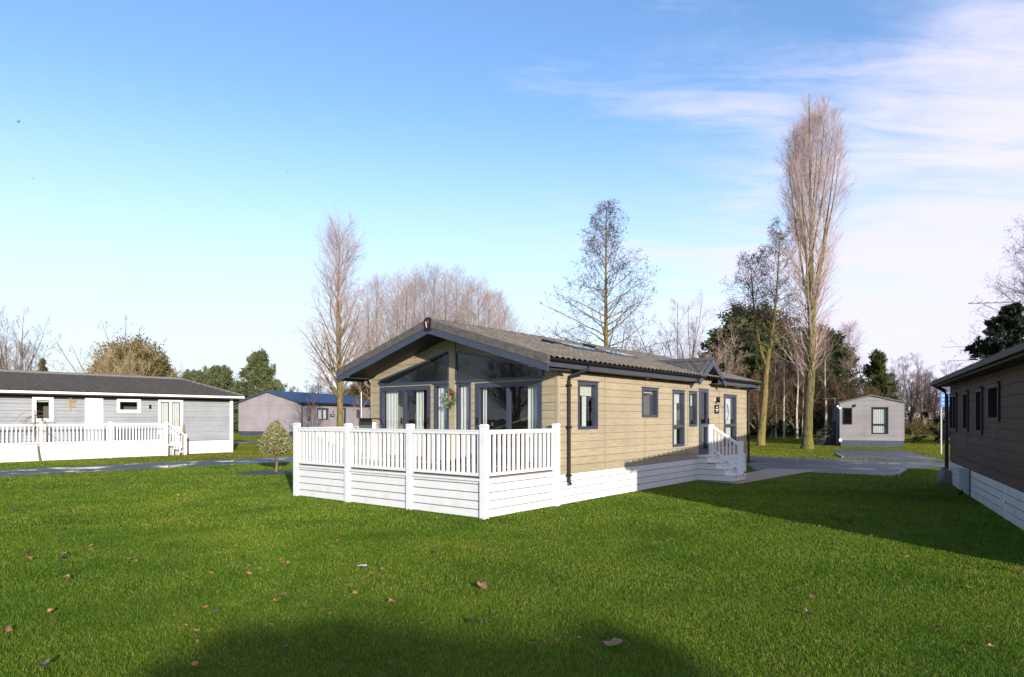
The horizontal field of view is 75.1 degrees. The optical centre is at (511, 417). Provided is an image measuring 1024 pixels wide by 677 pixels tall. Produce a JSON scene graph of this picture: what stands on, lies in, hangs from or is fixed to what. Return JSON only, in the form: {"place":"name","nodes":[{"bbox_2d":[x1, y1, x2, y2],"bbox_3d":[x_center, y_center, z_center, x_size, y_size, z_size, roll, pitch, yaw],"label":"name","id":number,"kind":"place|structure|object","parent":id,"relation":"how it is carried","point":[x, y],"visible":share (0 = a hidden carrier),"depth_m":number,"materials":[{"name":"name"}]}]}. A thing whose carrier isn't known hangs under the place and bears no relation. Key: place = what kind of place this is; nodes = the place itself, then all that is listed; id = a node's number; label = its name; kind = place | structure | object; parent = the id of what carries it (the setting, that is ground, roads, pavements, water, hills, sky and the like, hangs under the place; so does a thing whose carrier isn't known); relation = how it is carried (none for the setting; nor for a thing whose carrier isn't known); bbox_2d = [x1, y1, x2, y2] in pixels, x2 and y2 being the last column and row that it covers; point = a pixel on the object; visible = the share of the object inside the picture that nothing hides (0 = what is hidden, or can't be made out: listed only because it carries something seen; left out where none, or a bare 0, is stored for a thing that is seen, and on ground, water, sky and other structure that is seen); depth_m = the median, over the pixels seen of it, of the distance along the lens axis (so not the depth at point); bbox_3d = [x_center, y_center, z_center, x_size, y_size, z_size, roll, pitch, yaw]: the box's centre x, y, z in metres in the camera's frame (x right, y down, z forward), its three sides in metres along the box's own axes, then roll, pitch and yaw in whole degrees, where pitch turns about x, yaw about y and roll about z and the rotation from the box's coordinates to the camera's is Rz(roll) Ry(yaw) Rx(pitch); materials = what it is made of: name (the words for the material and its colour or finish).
{"place":"outdoors","nodes":[
{"label":"outdoors","id":0,"kind":"place"},
{"bbox_2d":[0,455,949,476],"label":"road","id":1,"kind":"structure","parent":0,"point":[57,470],"depth_m":26.92,"materials":[{"name":"grey asphalt"}]},
{"bbox_2d":[0,419,1023,676],"bbox_3d":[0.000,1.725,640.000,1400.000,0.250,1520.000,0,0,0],"label":"ground","id":2,"kind":"structure","parent":0,"point":[526,647],"depth_m":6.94,"materials":[{"name":"green plant"}]},
{"bbox_2d":[0,306,54,370],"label":"bare tree","id":3,"kind":"object","parent":2,"relation":"on","point":[21,352],"visible":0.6,"depth_m":60.37,"materials":[{"name":"brown plant"}]},
{"bbox_2d":[17,410,52,460],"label":"weeping tree","id":4,"kind":"object","parent":2,"relation":"on","point":[38,447],"visible":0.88,"depth_m":28.39,"materials":[{"name":"brown plant"}]},
{"bbox_2d":[0,421,167,462],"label":"veranda deck","id":5,"kind":"structure","parent":2,"relation":"on","point":[65,450],"depth_m":29.68,"materials":[{"name":"white paint"}]},
{"bbox_2d":[45,313,184,376],"bbox_3d":[-31.520,-3.285,51.753,11.138,9.992,9.802,0,0,0],"label":"bare tree","id":6,"kind":"object","parent":2,"relation":"on","point":[109,356],"visible":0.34,"depth_m":52.03,"materials":[{"name":"brown plant"}]},
{"bbox_2d":[0,369,244,453],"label":"holiday lodge","id":7,"kind":"structure","parent":2,"relation":"on","point":[204,412],"depth_m":32.46,"materials":[{"name":"white paint"}]},
{"bbox_2d":[32,396,53,421],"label":"window","id":8,"kind":"structure","parent":7,"relation":"in","point":[34,399],"depth_m":29.48,"materials":[{"name":"white paint"}]},
{"bbox_2d":[117,399,140,412],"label":"window","id":9,"kind":"structure","parent":7,"relation":"in","point":[138,401],"depth_m":32.17,"materials":[{"name":"white paint"}]},
{"bbox_2d":[158,400,182,433],"bbox_3d":[-17.327,-0.065,33.743,0.210,1.710,1.220,0,0,39],"label":"patio door","id":10,"kind":"structure","parent":7,"relation":"in","point":[162,404],"depth_m":33.71,"materials":[{"name":"white paint"}]},
{"bbox_2d":[84,328,179,377],"bbox_3d":[-35.756,-3.384,62.998,9.702,11.024,9.950,0,0,28],"label":"evergreen bush","id":11,"kind":"object","parent":2,"relation":"on","point":[163,363],"visible":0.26,"depth_m":61.60,"materials":[{"name":"green plant"}]},
{"bbox_2d":[161,423,186,454],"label":"entrance steps","id":12,"kind":"structure","parent":2,"relation":"on","point":[171,451],"depth_m":33.13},
{"bbox_2d":[177,368,236,428],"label":"pine tree","id":13,"kind":"object","parent":2,"relation":"on","point":[189,373],"visible":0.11,"depth_m":90.83,"materials":[{"name":"green plant"}]},
{"bbox_2d":[189,363,244,426],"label":"pine tree","id":14,"kind":"object","parent":2,"relation":"on","point":[217,376],"visible":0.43,"depth_m":84.87,"materials":[{"name":"green plant"}]},
{"bbox_2d":[225,346,295,428],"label":"pine tree","id":15,"kind":"object","parent":2,"relation":"on","point":[254,369],"visible":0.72,"depth_m":79.13,"materials":[{"name":"green plant"}]},
{"bbox_2d":[235,470,292,474],"bbox_3d":[-8.000,1.838,22.450,2.739,0.001,1.900,0,0,0],"label":"gravel bed","id":16,"kind":"object","parent":2,"relation":"on","point":[279,472],"visible":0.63,"depth_m":22.47,"materials":[{"name":"grey gravel"}]},
{"bbox_2d":[257,420,292,471],"bbox_3d":[-8.139,0.962,22.901,1.244,1.831,1.263,0,0,0],"label":"clipped shrub","id":17,"kind":"object","parent":16,"relation":"on","point":[273,431],"visible":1,"depth_m":22.68,"materials":[{"name":"green plant"}]},
{"bbox_2d":[234,390,369,435],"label":"holiday lodge","id":18,"kind":"structure","parent":2,"relation":"on","point":[259,413],"depth_m":59.54,"materials":[{"name":"wood"}]},
{"bbox_2d":[317,408,327,419],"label":"window","id":19,"kind":"structure","parent":18,"relation":"in","point":[321,412],"depth_m":61.29,"materials":[{"name":"glass"}]},
{"bbox_2d":[304,384,316,426],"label":"sapling","id":20,"kind":"object","parent":2,"relation":"on","point":[312,399],"visible":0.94,"depth_m":41.98,"materials":[{"name":"brown plant"}]},
{"bbox_2d":[309,371,328,393],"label":"bare tree","id":21,"kind":"object","parent":2,"relation":"on","point":[317,385],"visible":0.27,"depth_m":111.38,"materials":[{"name":"brown plant"}]},
{"bbox_2d":[281,205,381,451],"bbox_3d":[-9.176,-4.849,36.033,5.815,13.508,5.593,0,0,-32],"label":"bare tree","id":22,"kind":"object","parent":2,"relation":"on","point":[340,332],"visible":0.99,"depth_m":35.77,"materials":[{"name":"brown plant"}]},
{"bbox_2d":[294,280,406,398],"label":"bare tree","id":23,"kind":"object","parent":2,"relation":"on","point":[366,285],"visible":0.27,"depth_m":85.69,"materials":[{"name":"brown plant"}]},
{"bbox_2d":[345,382,369,401],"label":"evergreen tree","id":24,"kind":"object","parent":2,"relation":"on","point":[356,391],"visible":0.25,"depth_m":83.12,"materials":[{"name":"green plant"}]},
{"bbox_2d":[352,382,369,423],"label":"sapling","id":25,"kind":"object","parent":2,"relation":"on","point":[360,388],"visible":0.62,"depth_m":32.97,"materials":[{"name":"brown plant"}]},
{"bbox_2d":[313,272,412,398],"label":"bare tree","id":26,"kind":"object","parent":2,"relation":"on","point":[376,287],"visible":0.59,"depth_m":77.66,"materials":[{"name":"brown plant"}]},
{"bbox_2d":[343,275,433,350],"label":"bare tree","id":27,"kind":"object","parent":2,"relation":"on","point":[396,305],"visible":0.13,"depth_m":85.32,"materials":[{"name":"brown plant"}]},
{"bbox_2d":[340,268,441,381],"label":"bare tree","id":28,"kind":"object","parent":2,"relation":"on","point":[397,308],"visible":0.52,"depth_m":78.75,"materials":[{"name":"brown plant"}]},
{"bbox_2d":[351,263,451,351],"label":"bare tree","id":29,"kind":"object","parent":2,"relation":"on","point":[416,279],"visible":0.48,"depth_m":80.50,"materials":[{"name":"brown plant"}]},
{"bbox_2d":[360,272,472,348],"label":"bare tree","id":30,"kind":"object","parent":2,"relation":"on","point":[424,302],"visible":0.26,"depth_m":85.08,"materials":[{"name":"brown plant"}]},
{"bbox_2d":[293,422,559,519],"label":"veranda deck","id":31,"kind":"structure","parent":2,"relation":"on","point":[483,489],"depth_m":13.47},
{"bbox_2d":[359,418,383,435],"bbox_3d":[-3.442,0.553,16.307,0.598,1.105,0.400,0,0,-10],"label":"barbecue","id":32,"kind":"object","parent":31,"relation":"on","point":[365,422],"visible":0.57,"depth_m":16.12,"materials":[{"name":"black metal"}]},
{"bbox_2d":[368,262,486,341],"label":"bare tree","id":33,"kind":"object","parent":2,"relation":"on","point":[431,286],"visible":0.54,"depth_m":77.25,"materials":[{"name":"brown plant"}]},
{"bbox_2d":[393,271,491,329],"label":"bare tree","id":34,"kind":"object","parent":2,"relation":"on","point":[444,300],"visible":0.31,"depth_m":85.61,"materials":[{"name":"brown plant"}]},
{"bbox_2d":[404,261,524,332],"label":"bare tree","id":35,"kind":"object","parent":2,"relation":"on","point":[456,301],"visible":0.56,"depth_m":79.34,"materials":[{"name":"brown plant"}]},
{"bbox_2d":[454,268,507,328],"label":"bare tree","id":36,"kind":"object","parent":2,"relation":"on","point":[478,292],"visible":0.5,"depth_m":80.57,"materials":[{"name":"brown plant"}]},
{"bbox_2d":[442,274,527,332],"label":"bare tree","id":37,"kind":"object","parent":2,"relation":"on","point":[473,305],"visible":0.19,"depth_m":85.20,"materials":[{"name":"brown plant"}]},
{"bbox_2d":[464,290,549,335],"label":"bare tree","id":38,"kind":"object","parent":2,"relation":"on","point":[495,311],"visible":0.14,"depth_m":85.58,"materials":[{"name":"brown plant"}]},
{"bbox_2d":[476,301,537,333],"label":"bare tree","id":39,"kind":"object","parent":2,"relation":"on","point":[504,316],"visible":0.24,"depth_m":85.71,"materials":[{"name":"brown plant"}]},
{"bbox_2d":[70,433,950,459],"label":"lawn grass","id":40,"kind":"structure","parent":2,"relation":"on","point":[928,446],"depth_m":37.94,"materials":[{"name":"green plant"}]},
{"bbox_2d":[473,289,549,334],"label":"bare tree","id":41,"kind":"object","parent":2,"relation":"on","point":[500,305],"visible":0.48,"depth_m":77.64,"materials":[{"name":"brown plant"}]},
{"bbox_2d":[336,317,761,504],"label":"holiday lodge","id":42,"kind":"structure","parent":2,"relation":"on","point":[629,421],"depth_m":16.40,"materials":[{"name":"wood"}]},
{"bbox_2d":[380,385,430,460],"bbox_3d":[-2.721,0.130,17.028,1.880,1.880,0.190,0,0,39],"label":"patio door","id":43,"kind":"structure","parent":42,"relation":"in","point":[392,392],"depth_m":17.00,"materials":[{"name":"glass"}]},
{"bbox_2d":[378,351,448,385],"bbox_3d":[-2.512,-1.224,16.801,2.600,0.758,0.047,0,0,39],"label":"gable window","id":44,"kind":"structure","parent":42,"relation":"in","point":[433,370],"depth_m":16.53,"materials":[{"name":"glass"}]},
{"bbox_2d":[433,383,448,461],"bbox_3d":[-1.697,0.114,16.203,0.510,1.912,0.155,0,0,39],"label":"window","id":45,"kind":"structure","parent":42,"relation":"in","point":[443,411],"depth_m":16.29,"materials":[{"name":"glass"}]},
{"bbox_2d":[443,387,455,407],"bbox_3d":[-1.475,-0.504,15.857,0.421,0.529,0.142,0,0,39],"label":"wreath","id":46,"kind":"object","parent":42,"relation":"attached to","point":[449,403],"depth_m":15.87,"materials":[{"name":"green plant"}]},
{"bbox_2d":[456,382,471,463],"bbox_3d":[-1.115,0.114,15.740,0.480,1.912,0.155,0,0,39],"label":"window","id":47,"kind":"structure","parent":42,"relation":"in","point":[466,396],"depth_m":15.81,"materials":[{"name":"glass"}]},
{"bbox_2d":[455,351,543,381],"bbox_3d":[-0.338,-1.224,15.071,2.600,0.759,0.047,0,0,39],"label":"gable window","id":48,"kind":"structure","parent":42,"relation":"in","point":[469,367],"depth_m":15.21,"materials":[{"name":"glass"}]},
{"bbox_2d":[475,380,542,467],"bbox_3d":[-0.078,0.130,14.923,1.900,1.880,0.190,0,0,39],"label":"patio door","id":49,"kind":"structure","parent":42,"relation":"in","point":[535,394],"depth_m":14.85,"materials":[{"name":"glass"}]},
{"bbox_2d":[577,380,599,428],"bbox_3d":[1.653,-0.291,15.008,0.229,1.082,0.870,0,0,39],"label":"window","id":50,"kind":"structure","parent":42,"relation":"in","point":[584,387],"depth_m":15.17,"materials":[{"name":"glass"}]},
{"bbox_2d":[641,387,659,416],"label":"window","id":51,"kind":"structure","parent":42,"relation":"in","point":[646,389],"depth_m":17.54,"materials":[{"name":"glass"}]},
{"bbox_2d":[672,389,685,446],"bbox_3d":[4.619,0.004,18.731,0.229,1.592,0.810,0,0,39],"label":"window","id":52,"kind":"structure","parent":42,"relation":"in","point":[675,393],"depth_m":18.93,"materials":[{"name":"glass"}]},
{"bbox_2d":[688,391,698,426],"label":"window","id":53,"kind":"structure","parent":42,"relation":"in","point":[694,393],"depth_m":19.62,"materials":[{"name":"glass"}]},
{"bbox_2d":[698,388,708,453],"bbox_3d":[5.750,0.095,20.106,0.180,1.970,0.730,0,0,39],"label":"door","id":54,"kind":"structure","parent":42,"relation":"in","point":[703,412],"depth_m":20.16,"materials":[{"name":"glass"}]},
{"bbox_2d":[723,394,736,445],"bbox_3d":[7.079,0.064,21.821,0.230,1.672,1.150,0,0,39],"label":"window","id":55,"kind":"structure","parent":42,"relation":"in","point":[734,397],"depth_m":22.16,"materials":[{"name":"glass"}]},
{"bbox_2d":[533,197,677,354],"bbox_3d":[5.470,-5.678,40.125,8.766,15.159,8.099,0,0,0],"label":"alder tree","id":56,"kind":"object","parent":2,"relation":"on","point":[605,330],"visible":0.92,"depth_m":39.75,"materials":[{"name":"brown plant"}]},
{"bbox_2d":[603,637,630,645],"bbox_3d":[0.836,1.788,5.310,0.232,0.036,0.138,-10,6,26],"label":"fallen leaf","id":57,"kind":"object","parent":2,"relation":"on","point":[614,641],"visible":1,"depth_m":5.34,"materials":[{"name":"beige plant"}]},
{"bbox_2d":[624,289,752,375],"bbox_3d":[14.903,-4.426,55.808,11.190,12.671,7.088,0,0,0],"label":"bare tree","id":58,"kind":"object","parent":2,"relation":"on","point":[693,352],"visible":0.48,"depth_m":56.05,"materials":[{"name":"brown plant"}]},
{"bbox_2d":[697,313,774,435],"bbox_3d":[21.716,-4.191,66.234,8.816,12.187,9.003,0,0,22],"label":"evergreen tree","id":59,"kind":"object","parent":2,"relation":"on","point":[715,340],"visible":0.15,"depth_m":64.85,"materials":[{"name":"green plant"}]},
{"bbox_2d":[715,323,789,436],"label":"evergreen tree","id":60,"kind":"object","parent":2,"relation":"on","point":[753,362],"visible":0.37,"depth_m":61.17,"materials":[{"name":"green plant"}]},
{"bbox_2d":[731,357,774,427],"bbox_3d":[20.508,-1.901,60.880,7.062,7.631,6.977,0,0,0],"label":"bare shrub","id":61,"kind":"object","parent":2,"relation":"on","point":[751,401],"visible":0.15,"depth_m":60.40,"materials":[{"name":"brown plant"}]},
{"bbox_2d":[707,299,801,435],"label":"conifer tree","id":62,"kind":"object","parent":2,"relation":"on","point":[749,320],"visible":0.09,"depth_m":66.34,"materials":[{"name":"green plant"}]},
{"bbox_2d":[709,215,806,445],"bbox_3d":[16.966,-5.809,45.165,5.999,15.464,5.639,0,0,-30],"label":"alder tree","id":63,"kind":"object","parent":2,"relation":"on","point":[761,435],"visible":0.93,"depth_m":44.75,"materials":[{"name":"brown plant"}]},
{"bbox_2d":[747,370,785,431],"bbox_3d":[22.070,-1.250,60.118,5.766,6.307,5.836,0,0,-39],"label":"bare shrub","id":64,"kind":"object","parent":2,"relation":"on","point":[756,409],"visible":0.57,"depth_m":59.37,"materials":[{"name":"brown plant"}]},
{"bbox_2d":[769,347,781,437],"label":"birch tree","id":65,"kind":"object","parent":2,"relation":"on","point":[774,373],"visible":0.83,"depth_m":60.45,"materials":[{"name":"brown plant"}]},
{"bbox_2d":[747,313,821,436],"bbox_3d":[25.569,-4.191,66.126,9.003,12.187,8.816,0,0,37],"label":"evergreen tree","id":66,"kind":"object","parent":2,"relation":"on","point":[783,355],"visible":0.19,"depth_m":64.02,"materials":[{"name":"green plant"}]},
{"bbox_2d":[777,359,793,438],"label":"birch tree","id":67,"kind":"object","parent":2,"relation":"on","point":[790,381],"visible":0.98,"depth_m":59.45,"materials":[{"name":"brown plant"}]},
{"bbox_2d":[789,338,805,438],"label":"birch tree","id":68,"kind":"object","parent":2,"relation":"on","point":[798,386],"visible":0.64,"depth_m":59.93,"materials":[{"name":"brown plant"}]},
{"bbox_2d":[760,364,836,437],"bbox_3d":[26.328,-1.635,61.718,6.482,7.091,6.562,0,0,33],"label":"bare shrub","id":69,"kind":"object","parent":2,"relation":"on","point":[792,403],"visible":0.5,"depth_m":61.60,"materials":[{"name":"brown plant"}]},
{"bbox_2d":[794,353,806,436],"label":"birch tree","id":70,"kind":"object","parent":2,"relation":"on","point":[803,381],"visible":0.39,"depth_m":60.95,"materials":[{"name":"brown plant"}]},
{"bbox_2d":[750,91,857,448],"bbox_3d":[18.017,-8.936,39.951,5.736,21.697,5.211,0,0,-35],"label":"poplar tree","id":71,"kind":"object","parent":2,"relation":"on","point":[810,289],"visible":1,"depth_m":39.45,"materials":[{"name":"brown plant"}]},
{"bbox_2d":[777,334,845,435],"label":"evergreen tree","id":72,"kind":"object","parent":2,"relation":"on","point":[817,418],"visible":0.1,"depth_m":65.86,"materials":[{"name":"green plant"}]},
{"bbox_2d":[816,421,835,445],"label":"entrance steps","id":73,"kind":"structure","parent":2,"relation":"on","point":[830,440],"depth_m":44.62,"materials":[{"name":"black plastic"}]},
{"bbox_2d":[815,329,837,438],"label":"birch tree","id":74,"kind":"object","parent":2,"relation":"on","point":[825,376],"visible":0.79,"depth_m":59.96,"materials":[{"name":"brown plant"}]},
{"bbox_2d":[791,324,872,434],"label":"evergreen tree","id":75,"kind":"object","parent":2,"relation":"on","point":[841,354],"visible":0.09,"depth_m":70.18,"materials":[{"name":"green plant"}]},
{"bbox_2d":[815,377,857,436],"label":"bare shrub","id":76,"kind":"object","parent":2,"relation":"on","point":[828,406],"visible":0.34,"depth_m":65.44,"materials":[{"name":"brown plant"}]},
{"bbox_2d":[832,318,868,383],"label":"birch tree","id":77,"kind":"object","parent":2,"relation":"on","point":[848,340],"visible":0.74,"depth_m":71.73,"materials":[{"name":"brown plant"}]},
{"bbox_2d":[821,370,881,420],"bbox_3d":[32.715,-1.396,64.118,6.111,6.604,6.037,0,0,-3],"label":"bare shrub","id":78,"kind":"object","parent":2,"relation":"on","point":[854,384],"visible":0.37,"depth_m":63.81,"materials":[{"name":"brown plant"}]},
{"bbox_2d":[838,339,868,396],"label":"evergreen tree","id":79,"kind":"object","parent":2,"relation":"on","point":[855,363],"visible":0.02,"depth_m":74.00,"materials":[{"name":"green plant"}]},
{"bbox_2d":[837,381,893,401],"bbox_3d":[33.424,-0.884,63.225,5.084,5.561,5.146,0,0,24],"label":"bare shrub","id":80,"kind":"object","parent":2,"relation":"on","point":[866,391],"visible":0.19,"depth_m":62.74,"materials":[{"name":"brown plant"}]},
{"bbox_2d":[831,394,905,446],"bbox_3d":[25.114,0.165,47.469,3.880,3.370,10.220,0,0,23],"label":"static caravan","id":81,"kind":"object","parent":2,"relation":"on","point":[871,420],"visible":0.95,"depth_m":42.94,"materials":[{"name":"grey plastic"}]},
{"bbox_2d":[872,407,887,433],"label":"window","id":82,"kind":"structure","parent":81,"relation":"in","point":[879,424],"depth_m":42.82,"materials":[{"name":"white fabric"}]},
{"bbox_2d":[858,349,909,418],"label":"pine tree","id":83,"kind":"object","parent":2,"relation":"on","point":[877,369],"visible":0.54,"depth_m":73.29,"materials":[{"name":"green plant"}]},
{"bbox_2d":[888,357,920,411],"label":"bare tree","id":84,"kind":"object","parent":2,"relation":"on","point":[900,394],"visible":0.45,"depth_m":79.55,"materials":[{"name":"brown plant"}]},
{"bbox_2d":[897,356,928,429],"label":"bare tree","id":85,"kind":"object","parent":2,"relation":"on","point":[911,414],"visible":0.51,"depth_m":85.64,"materials":[{"name":"brown plant"}]},
{"bbox_2d":[902,353,939,427],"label":"bare tree","id":86,"kind":"object","parent":2,"relation":"on","point":[927,404],"visible":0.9,"depth_m":81.90,"materials":[{"name":"brown plant"}]},
{"bbox_2d":[904,423,944,434],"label":"hedge","id":87,"kind":"object","parent":2,"relation":"on","point":[921,430],"visible":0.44,"depth_m":72.71,"materials":[{"name":"green plant"}]},
{"bbox_2d":[904,399,944,430],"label":"undergrowth","id":88,"kind":"object","parent":2,"relation":"on","point":[918,415],"visible":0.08,"depth_m":96.99,"materials":[{"name":"plant"}]},
{"bbox_2d":[921,360,951,424],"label":"bare tree","id":89,"kind":"object","parent":2,"relation":"on","point":[933,414],"visible":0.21,"depth_m":83.86,"materials":[{"name":"brown plant"}]},
{"bbox_2d":[937,467,951,483],"bbox_3d":[12.118,1.681,18.601,0.413,0.658,0.310,0,0,0],"label":"boulder","id":90,"kind":"object","parent":2,"relation":"on","point":[943,475],"visible":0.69,"depth_m":18.51,"materials":[{"name":"grey stone"}]},
{"bbox_2d":[940,392,949,453],"bbox_3d":[22.312,0.272,34.021,0.760,3.157,0.096,0,0,15],"label":"post","id":91,"kind":"object","parent":2,"relation":"on","point":[942,399],"visible":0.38,"depth_m":34.11,"materials":[{"name":"blue"}]},
{"bbox_2d":[904,302,1023,442],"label":"conifer tree","id":92,"kind":"object","parent":2,"relation":"on","point":[1005,324],"visible":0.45,"depth_m":46.84,"materials":[{"name":"green plant"}]},
{"bbox_2d":[930,342,1023,529],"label":"holiday lodge","id":93,"kind":"structure","parent":2,"relation":"on","point":[984,414],"depth_m":13.26,"materials":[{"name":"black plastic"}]},
{"bbox_2d":[948,392,957,430],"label":"window","id":94,"kind":"structure","parent":93,"relation":"in","point":[953,410],"depth_m":18.00,"materials":[{"name":"black glass"}]},
{"bbox_2d":[956,468,968,494],"bbox_3d":[10.940,1.543,16.240,0.207,0.626,1.064,0,0,27],"label":"utility box","id":95,"kind":"object","parent":93,"relation":"attached to","point":[962,479],"visible":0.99,"depth_m":15.79,"materials":[{"name":"grey plastic"}]},
{"bbox_2d":[961,390,969,431],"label":"window","id":96,"kind":"structure","parent":93,"relation":"in","point":[965,393],"depth_m":16.35,"materials":[{"name":"black glass"}]},
{"bbox_2d":[973,386,983,434],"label":"window","id":97,"kind":"structure","parent":93,"relation":"in","point":[979,399],"depth_m":14.71,"materials":[{"name":"black glass"}]},
{"bbox_2d":[985,381,1000,421],"bbox_3d":[9.456,-0.311,13.005,0.180,0.762,1.130,0,0,27],"label":"window","id":98,"kind":"structure","parent":93,"relation":"in","point":[993,388],"depth_m":13.39,"materials":[{"name":"black glass"}]},
{"bbox_2d":[944,215,1023,366],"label":"alder tree","id":99,"kind":"object","parent":2,"relation":"on","point":[1015,290],"visible":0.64,"depth_m":53.01,"materials":[{"name":"brown plant"}]},
{"bbox_2d":[0,0,1023,418],"label":"sky","id":100,"kind":"structure","parent":0,"point":[157,141],"materials":[{"name":"blue"}]},
{"bbox_2d":[698,468,817,483],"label":"paving","id":101,"kind":"structure","parent":0,"point":[769,473],"depth_m":21.63,"materials":[{"name":"grey concrete"}]},
{"bbox_2d":[697,424,746,481],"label":"entrance steps","id":102,"kind":"structure","parent":101,"relation":"on","point":[721,470],"depth_m":19.72,"materials":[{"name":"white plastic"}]},
{"bbox_2d":[747,461,939,475],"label":"driveway","id":103,"kind":"structure","parent":0,"point":[853,469],"depth_m":24.80,"materials":[{"name":"grey asphalt"}]},
{"bbox_2d":[832,450,950,461],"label":"driveway","id":104,"kind":"structure","parent":0,"point":[889,454],"depth_m":33.19,"materials":[{"name":"grey asphalt"}]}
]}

